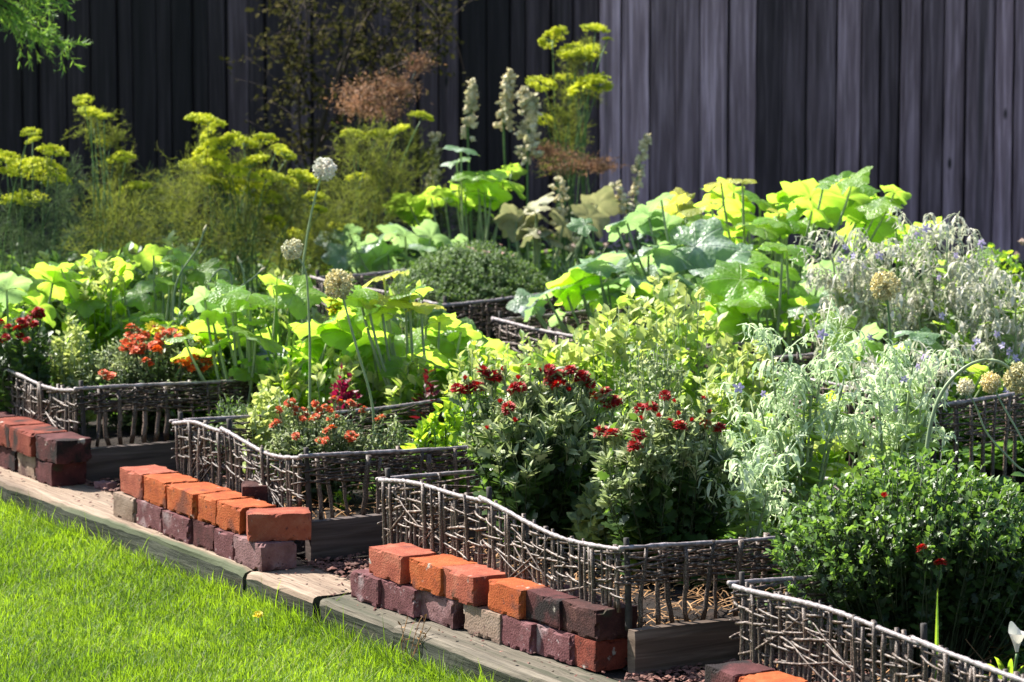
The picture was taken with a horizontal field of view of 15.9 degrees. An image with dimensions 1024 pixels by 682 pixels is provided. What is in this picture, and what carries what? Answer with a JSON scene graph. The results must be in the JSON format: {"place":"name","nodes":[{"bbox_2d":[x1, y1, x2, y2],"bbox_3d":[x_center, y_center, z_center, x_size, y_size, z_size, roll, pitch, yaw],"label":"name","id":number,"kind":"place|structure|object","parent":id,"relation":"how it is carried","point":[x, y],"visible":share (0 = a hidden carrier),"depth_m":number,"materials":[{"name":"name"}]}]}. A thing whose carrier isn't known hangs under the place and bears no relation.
{"place":"outdoors","nodes":[
{"label":"outdoors","id":0,"kind":"place"},
{"bbox_2d":[0,489,509,681],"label":"ground","id":1,"kind":"structure","parent":0,"point":[155,651],"depth_m":8.01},
{"bbox_2d":[0,0,93,77],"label":"conifer tree","id":2,"kind":"object","parent":1,"relation":"on","point":[12,14],"visible":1,"depth_m":11.54,"materials":[{"name":"green plant"}]},
{"bbox_2d":[0,467,306,599],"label":"edging timber","id":3,"kind":"object","parent":1,"relation":"on","point":[68,506],"visible":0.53,"depth_m":9.05,"materials":[{"name":"wood"}]},
{"bbox_2d":[35,458,86,486],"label":"brick","id":4,"kind":"object","parent":3,"relation":"on","point":[55,475],"visible":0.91,"depth_m":9.50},
{"bbox_2d":[35,432,91,463],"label":"brick","id":5,"kind":"object","parent":4,"relation":"on","point":[63,447],"visible":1,"depth_m":9.47,"materials":[{"name":"brick"}]},
{"bbox_2d":[162,510,193,543],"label":"brick","id":6,"kind":"object","parent":3,"relation":"on","point":[179,527],"visible":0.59,"depth_m":8.73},
{"bbox_2d":[167,481,232,519],"bbox_3d":[-0.743,0.379,8.747,0.106,0.062,0.151,-4,9,-30],"label":"brick","id":7,"kind":"object","parent":6,"relation":"on","point":[182,499],"visible":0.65,"depth_m":8.72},
{"bbox_2d":[214,528,246,559],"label":"brick","id":8,"kind":"object","parent":3,"relation":"on","point":[223,543],"visible":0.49,"depth_m":8.52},
{"bbox_2d":[216,498,275,533],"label":"brick","id":9,"kind":"object","parent":8,"relation":"on","point":[231,515],"visible":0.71,"depth_m":8.51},
{"bbox_2d":[234,534,296,570],"bbox_3d":[-0.567,0.483,8.440,0.092,0.064,0.145,-4,9,-30],"label":"brick","id":10,"kind":"object","parent":3,"relation":"on","point":[269,555],"visible":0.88,"depth_m":8.39,"materials":[{"name":"brick"}]},
{"bbox_2d":[246,507,311,541],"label":"brick","id":11,"kind":"object","parent":10,"relation":"on","point":[269,523],"visible":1,"depth_m":8.39,"materials":[{"name":"brick"}]},
{"bbox_2d":[245,565,350,625],"bbox_3d":[-0.456,0.600,8.295,0.174,0.134,0.331,-4,9,-30],"label":"edging timber","id":12,"kind":"object","parent":1,"relation":"on","point":[293,587],"visible":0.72,"depth_m":8.25,"materials":[{"name":"wood"}]},
{"bbox_2d":[320,594,428,651],"bbox_3d":[-0.285,0.642,7.999,0.139,0.134,0.330,-4,9,-30],"label":"edging timber","id":13,"kind":"object","parent":1,"relation":"on","point":[361,613],"visible":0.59,"depth_m":7.95,"materials":[{"name":"wood"}]},
{"bbox_2d":[380,578,421,616],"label":"brick","id":14,"kind":"object","parent":13,"relation":"on","point":[403,599],"visible":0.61,"depth_m":7.89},
{"bbox_2d":[369,542,437,582],"bbox_3d":[-0.236,0.481,7.973,0.097,0.063,0.142,-4,9,-30],"label":"brick","id":15,"kind":"object","parent":14,"relation":"on","point":[391,562],"visible":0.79,"depth_m":7.94,"materials":[{"name":"brick"}]},
{"bbox_2d":[393,620,618,681],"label":"edging timber","id":16,"kind":"object","parent":1,"relation":"on","point":[464,651],"visible":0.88,"depth_m":7.54,"materials":[{"name":"wood"}]},
{"bbox_2d":[421,590,464,627],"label":"brick","id":17,"kind":"object","parent":16,"relation":"on","point":[445,611],"visible":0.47,"depth_m":7.77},
{"bbox_2d":[409,554,476,595],"bbox_3d":[-0.140,0.499,7.839,0.107,0.064,0.136,-5,9,-31],"label":"brick","id":18,"kind":"object","parent":17,"relation":"on","point":[427,573],"visible":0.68,"depth_m":7.81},
{"bbox_2d":[443,563,513,605],"bbox_3d":[-0.070,0.513,7.737,0.106,0.064,0.138,-4,9,-30],"label":"brick","id":19,"kind":"object","parent":17,"relation":"on","point":[466,584],"visible":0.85,"depth_m":7.69,"materials":[{"name":"brick"}]},
{"bbox_2d":[463,604,501,643],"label":"brick","id":20,"kind":"object","parent":16,"relation":"on","point":[485,621],"visible":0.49,"depth_m":7.65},
{"bbox_2d":[499,613,539,653],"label":"brick","id":21,"kind":"object","parent":16,"relation":"on","point":[520,634],"visible":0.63,"depth_m":7.53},
{"bbox_2d":[487,577,549,618],"bbox_3d":[0.026,0.530,7.602,0.103,0.065,0.134,-5,9,-31],"label":"brick","id":22,"kind":"object","parent":21,"relation":"on","point":[507,596],"visible":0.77,"depth_m":7.57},
{"bbox_2d":[536,623,575,664],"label":"brick","id":23,"kind":"object","parent":16,"relation":"on","point":[557,644],"visible":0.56,"depth_m":7.44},
{"bbox_2d":[524,584,597,629],"bbox_3d":[0.103,0.543,7.503,0.105,0.063,0.138,-5,9,-31],"label":"brick","id":24,"kind":"object","parent":23,"relation":"on","point":[544,606],"visible":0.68,"depth_m":7.47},
{"bbox_2d":[574,634,627,671],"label":"brick","id":25,"kind":"object","parent":16,"relation":"on","point":[600,655],"visible":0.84,"depth_m":7.35,"materials":[{"name":"brick"}]},
{"bbox_2d":[561,594,637,640],"bbox_3d":[0.176,0.558,7.399,0.103,0.064,0.140,-5,9,-31],"label":"brick","id":26,"kind":"object","parent":25,"relation":"on","point":[597,621],"visible":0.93,"depth_m":7.35,"materials":[{"name":"brick"}]},
{"bbox_2d":[0,0,1023,260],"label":"plank fence","id":27,"kind":"object","parent":1,"relation":"on","point":[920,102],"visible":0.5,"depth_m":14.71,"materials":[{"name":"wood"}]},
{"bbox_2d":[21,260,1023,681],"bbox_3d":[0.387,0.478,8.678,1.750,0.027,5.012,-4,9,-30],"label":"bark mulch","id":28,"kind":"object","parent":0,"point":[689,670],"visible":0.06,"depth_m":8.25,"materials":[{"name":"wood"}]},
{"bbox_2d":[0,127,112,308],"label":"dill plant","id":29,"kind":"object","parent":28,"relation":"on","point":[31,166],"visible":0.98,"depth_m":11.92,"materials":[{"name":"green plant"}]},
{"bbox_2d":[45,410,187,447],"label":"bed soil","id":30,"kind":"structure","parent":28,"relation":"on","point":[91,429],"depth_m":9.88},
{"bbox_2d":[0,306,65,420],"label":"dark flower plant","id":31,"kind":"object","parent":30,"relation":"on","point":[27,358],"visible":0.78,"depth_m":9.93,"materials":[{"name":"green plant"}]},
{"bbox_2d":[0,262,108,371],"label":"squash plant","id":32,"kind":"object","parent":30,"relation":"on","point":[56,288],"visible":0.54,"depth_m":10.43,"materials":[{"name":"green plant"}]},
{"bbox_2d":[47,315,99,426],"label":"lime plant","id":33,"kind":"object","parent":30,"relation":"on","point":[69,352],"visible":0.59,"depth_m":9.99,"materials":[{"name":"green plant"}]},
{"bbox_2d":[49,249,136,385],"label":"mixed herb","id":34,"kind":"object","parent":30,"relation":"on","point":[99,319],"visible":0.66,"depth_m":10.50,"materials":[{"name":"green plant"}]},
{"bbox_2d":[27,244,238,376],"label":"squash plant","id":35,"kind":"object","parent":30,"relation":"on","point":[150,307],"visible":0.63,"depth_m":10.58,"materials":[{"name":"green plant"}]},
{"bbox_2d":[65,323,218,434],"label":"orange flower plant","id":36,"kind":"object","parent":30,"relation":"on","point":[136,345],"visible":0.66,"depth_m":9.87,"materials":[{"name":"green plant"}]},
{"bbox_2d":[164,274,365,431],"bbox_3d":[-0.618,0.065,9.822,0.583,0.496,0.360,2,8,13],"label":"squash plant","id":37,"kind":"object","parent":30,"relation":"on","point":[225,302],"visible":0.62,"depth_m":9.80,"materials":[{"name":"green plant"}]},
{"bbox_2d":[0,154,239,283],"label":"fennel plant","id":38,"kind":"object","parent":28,"relation":"on","point":[147,234],"visible":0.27,"depth_m":12.76,"materials":[{"name":"green plant"}]},
{"bbox_2d":[50,93,196,271],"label":"dill plant","id":39,"kind":"object","parent":28,"relation":"on","point":[90,112],"visible":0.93,"depth_m":12.27,"materials":[{"name":"green plant"}]},
{"bbox_2d":[0,333,361,446],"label":"wattle fence","id":40,"kind":"object","parent":28,"relation":"on","point":[29,408],"visible":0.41,"depth_m":9.68,"materials":[{"name":"brown wood"}]},
{"bbox_2d":[86,439,368,481],"bbox_3d":[-0.752,0.295,9.764,0.845,0.087,0.030,-4,9,-30],"label":"base board","id":41,"kind":"object","parent":40,"relation":"attached to","point":[106,461],"visible":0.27,"depth_m":9.60,"materials":[{"name":"wood"}]},
{"bbox_2d":[143,112,234,288],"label":"dill plant","id":42,"kind":"object","parent":28,"relation":"on","point":[216,122],"visible":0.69,"depth_m":12.57,"materials":[{"name":"green plant"}]},
{"bbox_2d":[125,126,330,309],"bbox_3d":[-0.968,-0.383,12.483,0.714,0.720,0.715,0,8,0],"label":"dill plant","id":43,"kind":"object","parent":28,"relation":"on","point":[239,170],"visible":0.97,"depth_m":12.43,"materials":[{"name":"green plant"}]},
{"bbox_2d":[254,356,320,448],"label":"mixed herb","id":44,"kind":"object","parent":28,"relation":"on","point":[292,377],"visible":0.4,"depth_m":9.61,"materials":[{"name":"green plant"}]},
{"bbox_2d":[246,168,371,290],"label":"dill plant","id":45,"kind":"object","parent":28,"relation":"on","point":[298,174],"visible":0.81,"depth_m":12.60,"materials":[{"name":"green plant"}]},
{"bbox_2d":[235,486,413,556],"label":"bed soil","id":46,"kind":"structure","parent":28,"relation":"on","point":[353,501],"depth_m":8.77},
{"bbox_2d":[235,386,297,479],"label":"lime plant","id":47,"kind":"object","parent":46,"relation":"on","point":[263,395],"visible":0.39,"depth_m":9.15,"materials":[{"name":"green plant"}]},
{"bbox_2d":[258,395,385,503],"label":"orange flower plant","id":48,"kind":"object","parent":46,"relation":"on","point":[330,436],"visible":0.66,"depth_m":8.82,"materials":[{"name":"green plant"}]},
{"bbox_2d":[323,269,374,459],"bbox_3d":[-0.413,0.083,9.199,0.119,0.537,0.084,-4,8,-27],"label":"allium","id":49,"kind":"object","parent":46,"relation":"on","point":[339,281],"visible":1,"depth_m":9.16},
{"bbox_2d":[401,401,466,503],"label":"basil plant","id":50,"kind":"object","parent":46,"relation":"on","point":[449,429],"visible":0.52,"depth_m":8.75,"materials":[{"name":"green plant"}]},
{"bbox_2d":[440,340,512,457],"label":"lettuce flower plant","id":51,"kind":"object","parent":46,"relation":"on","point":[457,379],"visible":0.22,"depth_m":9.22,"materials":[{"name":"green plant"}]},
{"bbox_2d":[473,333,596,423],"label":"bean plant","id":52,"kind":"object","parent":46,"relation":"on","point":[548,346],"visible":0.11,"depth_m":9.03,"materials":[{"name":"green plant"}]},
{"bbox_2d":[555,285,678,423],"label":"bean plant","id":53,"kind":"object","parent":46,"relation":"on","point":[616,343],"visible":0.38,"depth_m":9.00,"materials":[{"name":"green plant"}]},
{"bbox_2d":[218,0,469,270],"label":"young tree","id":54,"kind":"object","parent":28,"relation":"on","point":[356,41],"visible":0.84,"depth_m":13.51,"materials":[{"name":"green plant"}]},
{"bbox_2d":[301,346,387,438],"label":"mixed herb","id":55,"kind":"object","parent":28,"relation":"on","point":[376,385],"visible":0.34,"depth_m":9.63,"materials":[{"name":"green plant"}]},
{"bbox_2d":[209,160,499,284],"bbox_3d":[-0.578,-0.408,13.487,1.138,0.554,0.545,0,8,0],"label":"fennel plant","id":56,"kind":"object","parent":28,"relation":"on","point":[474,212],"visible":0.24,"depth_m":13.43,"materials":[{"name":"green plant"}]},
{"bbox_2d":[286,106,447,288],"bbox_3d":[-0.522,-0.470,13.074,0.613,0.737,0.596,0,8,0],"label":"dill plant","id":57,"kind":"object","parent":28,"relation":"on","point":[376,133],"visible":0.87,"depth_m":12.98,"materials":[{"name":"green plant"}]},
{"bbox_2d":[316,43,445,275],"bbox_3d":[-0.463,-0.607,13.328,0.386,0.939,0.449,6,10,39],"label":"bronze plume","id":58,"kind":"object","parent":28,"relation":"on","point":[391,85],"visible":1,"depth_m":13.29,"materials":[{"name":"plant"}]},
{"bbox_2d":[314,219,473,289],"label":"squash plant","id":59,"kind":"object","parent":28,"relation":"on","point":[373,252],"visible":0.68,"depth_m":12.54,"materials":[{"name":"green plant"}]},
{"bbox_2d":[169,393,626,541],"bbox_3d":[-0.270,0.302,8.992,0.925,0.277,0.722,-4,9,-30],"label":"wattle fence","id":60,"kind":"object","parent":28,"relation":"on","point":[221,435],"visible":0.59,"depth_m":8.66,"materials":[{"name":"brown wood"}]},
{"bbox_2d":[305,504,487,560],"bbox_3d":[-0.110,0.434,8.697,0.840,0.093,0.030,-4,9,-30],"label":"base board","id":61,"kind":"object","parent":60,"relation":"attached to","point":[334,538],"visible":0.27,"depth_m":8.53,"materials":[{"name":"wood"}]},
{"bbox_2d":[383,354,452,444],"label":"mixed herb","id":62,"kind":"object","parent":28,"relation":"on","point":[403,391],"visible":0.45,"depth_m":9.54,"materials":[{"name":"green plant"}]},
{"bbox_2d":[316,271,523,448],"bbox_3d":[-0.222,0.059,9.697,0.590,0.503,0.379,0,8,0],"label":"squash plant","id":63,"kind":"object","parent":28,"relation":"on","point":[385,348],"visible":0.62,"depth_m":9.65,"materials":[{"name":"green plant"}]},
{"bbox_2d":[383,145,527,258],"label":"squash plant","id":64,"kind":"object","parent":28,"relation":"on","point":[487,189],"visible":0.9,"depth_m":12.99,"materials":[{"name":"green plant"}]},
{"bbox_2d":[309,267,633,350],"bbox_3d":[-0.086,-0.090,11.989,0.840,0.268,0.890,-4,9,-30],"label":"wattle fence","id":65,"kind":"object","parent":28,"relation":"on","point":[319,286],"visible":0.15,"depth_m":11.53,"materials":[{"name":"brown wood"}]},
{"bbox_2d":[401,326,570,360],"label":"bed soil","id":66,"kind":"structure","parent":28,"relation":"on","point":[492,334],"depth_m":11.95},
{"bbox_2d":[387,238,551,330],"bbox_3d":[-0.128,-0.196,11.862,0.553,0.271,0.560,0,8,0],"label":"thyme mound","id":67,"kind":"object","parent":66,"relation":"on","point":[464,274],"visible":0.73,"depth_m":11.73,"materials":[{"name":"green plant"}]},
{"bbox_2d":[493,67,517,251],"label":"seed stalk","id":68,"kind":"object","parent":28,"relation":"on","point":[507,95],"visible":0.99,"depth_m":13.19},
{"bbox_2d":[0,221,1023,674],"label":"herbs","id":69,"kind":"object","parent":28,"relation":"on","point":[948,449],"visible":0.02,"depth_m":10.71,"materials":[{"name":"green plant"}]},
{"bbox_2d":[514,85,543,261],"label":"seed stalk","id":70,"kind":"object","parent":28,"relation":"on","point":[528,104],"visible":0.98,"depth_m":13.15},
{"bbox_2d":[493,185,625,307],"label":"squash plant","id":71,"kind":"object","parent":28,"relation":"on","point":[509,219],"visible":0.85,"depth_m":12.74,"materials":[{"name":"green plant"}]},
{"bbox_2d":[525,23,613,277],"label":"dill plant","id":72,"kind":"object","parent":28,"relation":"on","point":[587,53],"visible":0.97,"depth_m":13.34,"materials":[{"name":"green plant"}]},
{"bbox_2d":[529,140,629,266],"bbox_3d":[0.245,-0.435,13.350,0.423,0.593,0.379,0,8,0],"label":"bronze plume","id":73,"kind":"object","parent":28,"relation":"on","point":[601,166],"visible":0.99,"depth_m":13.30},
{"bbox_2d":[473,549,764,670],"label":"bed soil","id":74,"kind":"structure","parent":28,"relation":"on","point":[648,602],"depth_m":7.70,"materials":[{"name":"soil"}]},
{"bbox_2d":[448,360,625,559],"bbox_3d":[0.059,0.266,8.182,0.392,0.463,0.396,-4,9,-29],"label":"chrysanthemum","id":75,"kind":"object","parent":74,"relation":"on","point":[535,459],"visible":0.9,"depth_m":8.09,"materials":[{"name":"green plant"}]},
{"bbox_2d":[561,477,623,567],"bbox_3d":[0.186,0.404,8.057,0.163,0.222,0.183,0,8,0],"label":"pale sage","id":76,"kind":"object","parent":74,"relation":"on","point":[587,517],"visible":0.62,"depth_m":8.02,"materials":[{"name":"green plant"}]},
{"bbox_2d":[587,389,756,585],"bbox_3d":[0.306,0.314,7.901,0.364,0.442,0.333,-4,9,-28],"label":"chrysanthemum","id":77,"kind":"object","parent":74,"relation":"on","point":[655,465],"visible":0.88,"depth_m":7.82,"materials":[{"name":"green plant"}]},
{"bbox_2d":[684,352,790,521],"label":"bean plant","id":78,"kind":"object","parent":74,"relation":"on","point":[733,377],"visible":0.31,"depth_m":8.51,"materials":[{"name":"green plant"}]},
{"bbox_2d":[697,437,812,576],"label":"borage plant","id":79,"kind":"object","parent":74,"relation":"on","point":[748,525],"visible":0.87,"depth_m":7.82,"materials":[{"name":"green plant"}]},
{"bbox_2d":[706,298,891,535],"bbox_3d":[0.598,0.210,8.093,0.389,0.598,0.301,-3,8,-20],"label":"borage plant","id":80,"kind":"object","parent":74,"relation":"on","point":[801,433],"visible":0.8,"depth_m":8.07,"materials":[{"name":"green plant"}]},
{"bbox_2d":[375,464,898,630],"bbox_3d":[0.340,0.431,7.950,0.904,0.295,1.041,-4,9,-30],"label":"wattle fence","id":81,"kind":"object","parent":28,"relation":"on","point":[421,505],"visible":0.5,"depth_m":7.53,"materials":[{"name":"brown wood"}]},
{"bbox_2d":[627,610,969,675],"bbox_3d":[0.598,0.591,7.518,0.838,0.092,0.029,-4,9,-30],"label":"base board","id":82,"kind":"object","parent":81,"relation":"attached to","point":[662,647],"visible":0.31,"depth_m":7.35,"materials":[{"name":"wood"}]},
{"bbox_2d":[606,339,686,429],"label":"bean plant","id":83,"kind":"object","parent":28,"relation":"on","point":[656,383],"visible":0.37,"depth_m":8.60,"materials":[{"name":"green plant"}]},
{"bbox_2d":[630,271,710,405],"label":"mixed herb","id":84,"kind":"object","parent":28,"relation":"on","point":[645,302],"visible":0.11,"depth_m":10.06,"materials":[{"name":"green plant"}]},
{"bbox_2d":[631,281,737,411],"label":"bean plant","id":85,"kind":"object","parent":28,"relation":"on","point":[712,335],"visible":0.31,"depth_m":9.13,"materials":[{"name":"green plant"}]},
{"bbox_2d":[491,304,892,393],"bbox_3d":[0.524,0.058,10.852,0.843,0.273,0.906,-4,9,-30],"label":"wattle fence","id":86,"kind":"object","parent":28,"relation":"on","point":[512,323],"visible":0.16,"depth_m":10.91,"materials":[{"name":"brown wood"}]},
{"bbox_2d":[716,338,778,475],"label":"mixed herb","id":87,"kind":"object","parent":28,"relation":"on","point":[758,386],"visible":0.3,"depth_m":9.20,"materials":[{"name":"green plant"}]},
{"bbox_2d":[656,166,911,347],"bbox_3d":[0.821,-0.237,11.391,0.802,0.643,0.543,0,8,0],"label":"squash plant","id":88,"kind":"object","parent":28,"relation":"on","point":[835,201],"visible":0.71,"depth_m":11.34,"materials":[{"name":"green plant"}]},
{"bbox_2d":[784,390,874,515],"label":"mixed herb","id":89,"kind":"object","parent":28,"relation":"on","point":[837,454],"visible":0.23,"depth_m":8.71,"materials":[{"name":"green plant"}]},
{"bbox_2d":[727,558,1023,681],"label":"wattle fence","id":90,"kind":"object","parent":28,"relation":"on","point":[800,643],"visible":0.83,"depth_m":6.72,"materials":[{"name":"brown wood"}]},
{"bbox_2d":[731,341,1023,500],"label":"wattle fence","id":91,"kind":"object","parent":28,"relation":"on","point":[956,424],"visible":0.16,"depth_m":9.31,"materials":[{"name":"brown wood"}]},
{"bbox_2d":[818,337,965,495],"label":"borage plant","id":92,"kind":"object","parent":28,"relation":"on","point":[898,432],"visible":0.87,"depth_m":8.09,"materials":[{"name":"green plant"}]},
{"bbox_2d":[768,444,1023,488],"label":"bed soil","id":93,"kind":"structure","parent":28,"relation":"on","point":[1018,479],"depth_m":9.45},
{"bbox_2d":[793,228,931,417],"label":"borage plant","id":94,"kind":"object","parent":93,"relation":"on","point":[851,282],"visible":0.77,"depth_m":9.86,"materials":[{"name":"green plant"}]},
{"bbox_2d":[843,332,974,472],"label":"borage plant","id":95,"kind":"object","parent":93,"relation":"on","point":[871,360],"visible":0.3,"depth_m":9.25,"materials":[{"name":"green plant"}]},
{"bbox_2d":[814,311,1012,429],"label":"squash plant","id":96,"kind":"object","parent":93,"relation":"on","point":[925,336],"visible":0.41,"depth_m":9.66,"materials":[{"name":"green plant"}]},
{"bbox_2d":[869,206,1023,421],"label":"borage plant","id":97,"kind":"object","parent":93,"relation":"on","point":[939,305],"visible":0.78,"depth_m":9.81,"materials":[{"name":"green plant"}]},
{"bbox_2d":[923,358,1023,467],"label":"allium","id":98,"kind":"object","parent":93,"relation":"on","point":[1016,375],"visible":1,"depth_m":7.81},
{"bbox_2d":[941,260,1023,426],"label":"borage plant","id":99,"kind":"object","parent":93,"relation":"on","point":[991,325],"visible":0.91,"depth_m":9.63,"materials":[{"name":"green plant"}]},
{"bbox_2d":[834,217,997,341],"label":"squash plant","id":100,"kind":"object","parent":28,"relation":"on","point":[898,234],"visible":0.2,"depth_m":11.91,"materials":[{"name":"green plant"}]},
{"bbox_2d":[847,655,1023,681],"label":"bed soil","id":101,"kind":"structure","parent":28,"relation":"on","point":[952,678],"depth_m":7.00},
{"bbox_2d":[215,471,1023,681],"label":"straw litter","id":102,"kind":"object","parent":101,"relation":"on","point":[696,594],"visible":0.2,"depth_m":7.66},
{"bbox_2d":[763,446,1023,673],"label":"herb bush","id":103,"kind":"object","parent":101,"relation":"on","point":[918,546],"visible":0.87,"depth_m":7.04,"materials":[{"name":"green plant"}]},
{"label":"bed soil","id":104,"kind":"structure","parent":28,"relation":"on","visible":0},
{"bbox_2d":[506,244,714,345],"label":"squash plant","id":105,"kind":"object","parent":104,"relation":"on","point":[579,287],"visible":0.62,"depth_m":10.89,"materials":[{"name":"green plant"}]},
{"bbox_2d":[566,192,763,345],"bbox_3d":[0.475,-0.169,11.121,0.623,0.578,0.366,0,8,0],"label":"squash plant","id":106,"kind":"object","parent":104,"relation":"on","point":[709,241],"visible":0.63,"depth_m":11.06,"materials":[{"name":"green plant"}]},
{"bbox_2d":[682,242,866,400],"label":"squash plant","id":107,"kind":"object","parent":104,"relation":"on","point":[727,286],"visible":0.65,"depth_m":10.43,"materials":[{"name":"green plant"}]},
{"bbox_2d":[942,242,1023,347],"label":"parsley","id":108,"kind":"object","parent":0,"point":[1003,257],"visible":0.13,"depth_m":11.40,"materials":[{"name":"green plant"}]},
{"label":"brick","id":109,"kind":"object","parent":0,"visible":0},
{"bbox_2d":[704,660,774,681],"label":"brick","id":110,"kind":"object","parent":109,"relation":"on","point":[733,671],"visible":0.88,"depth_m":6.80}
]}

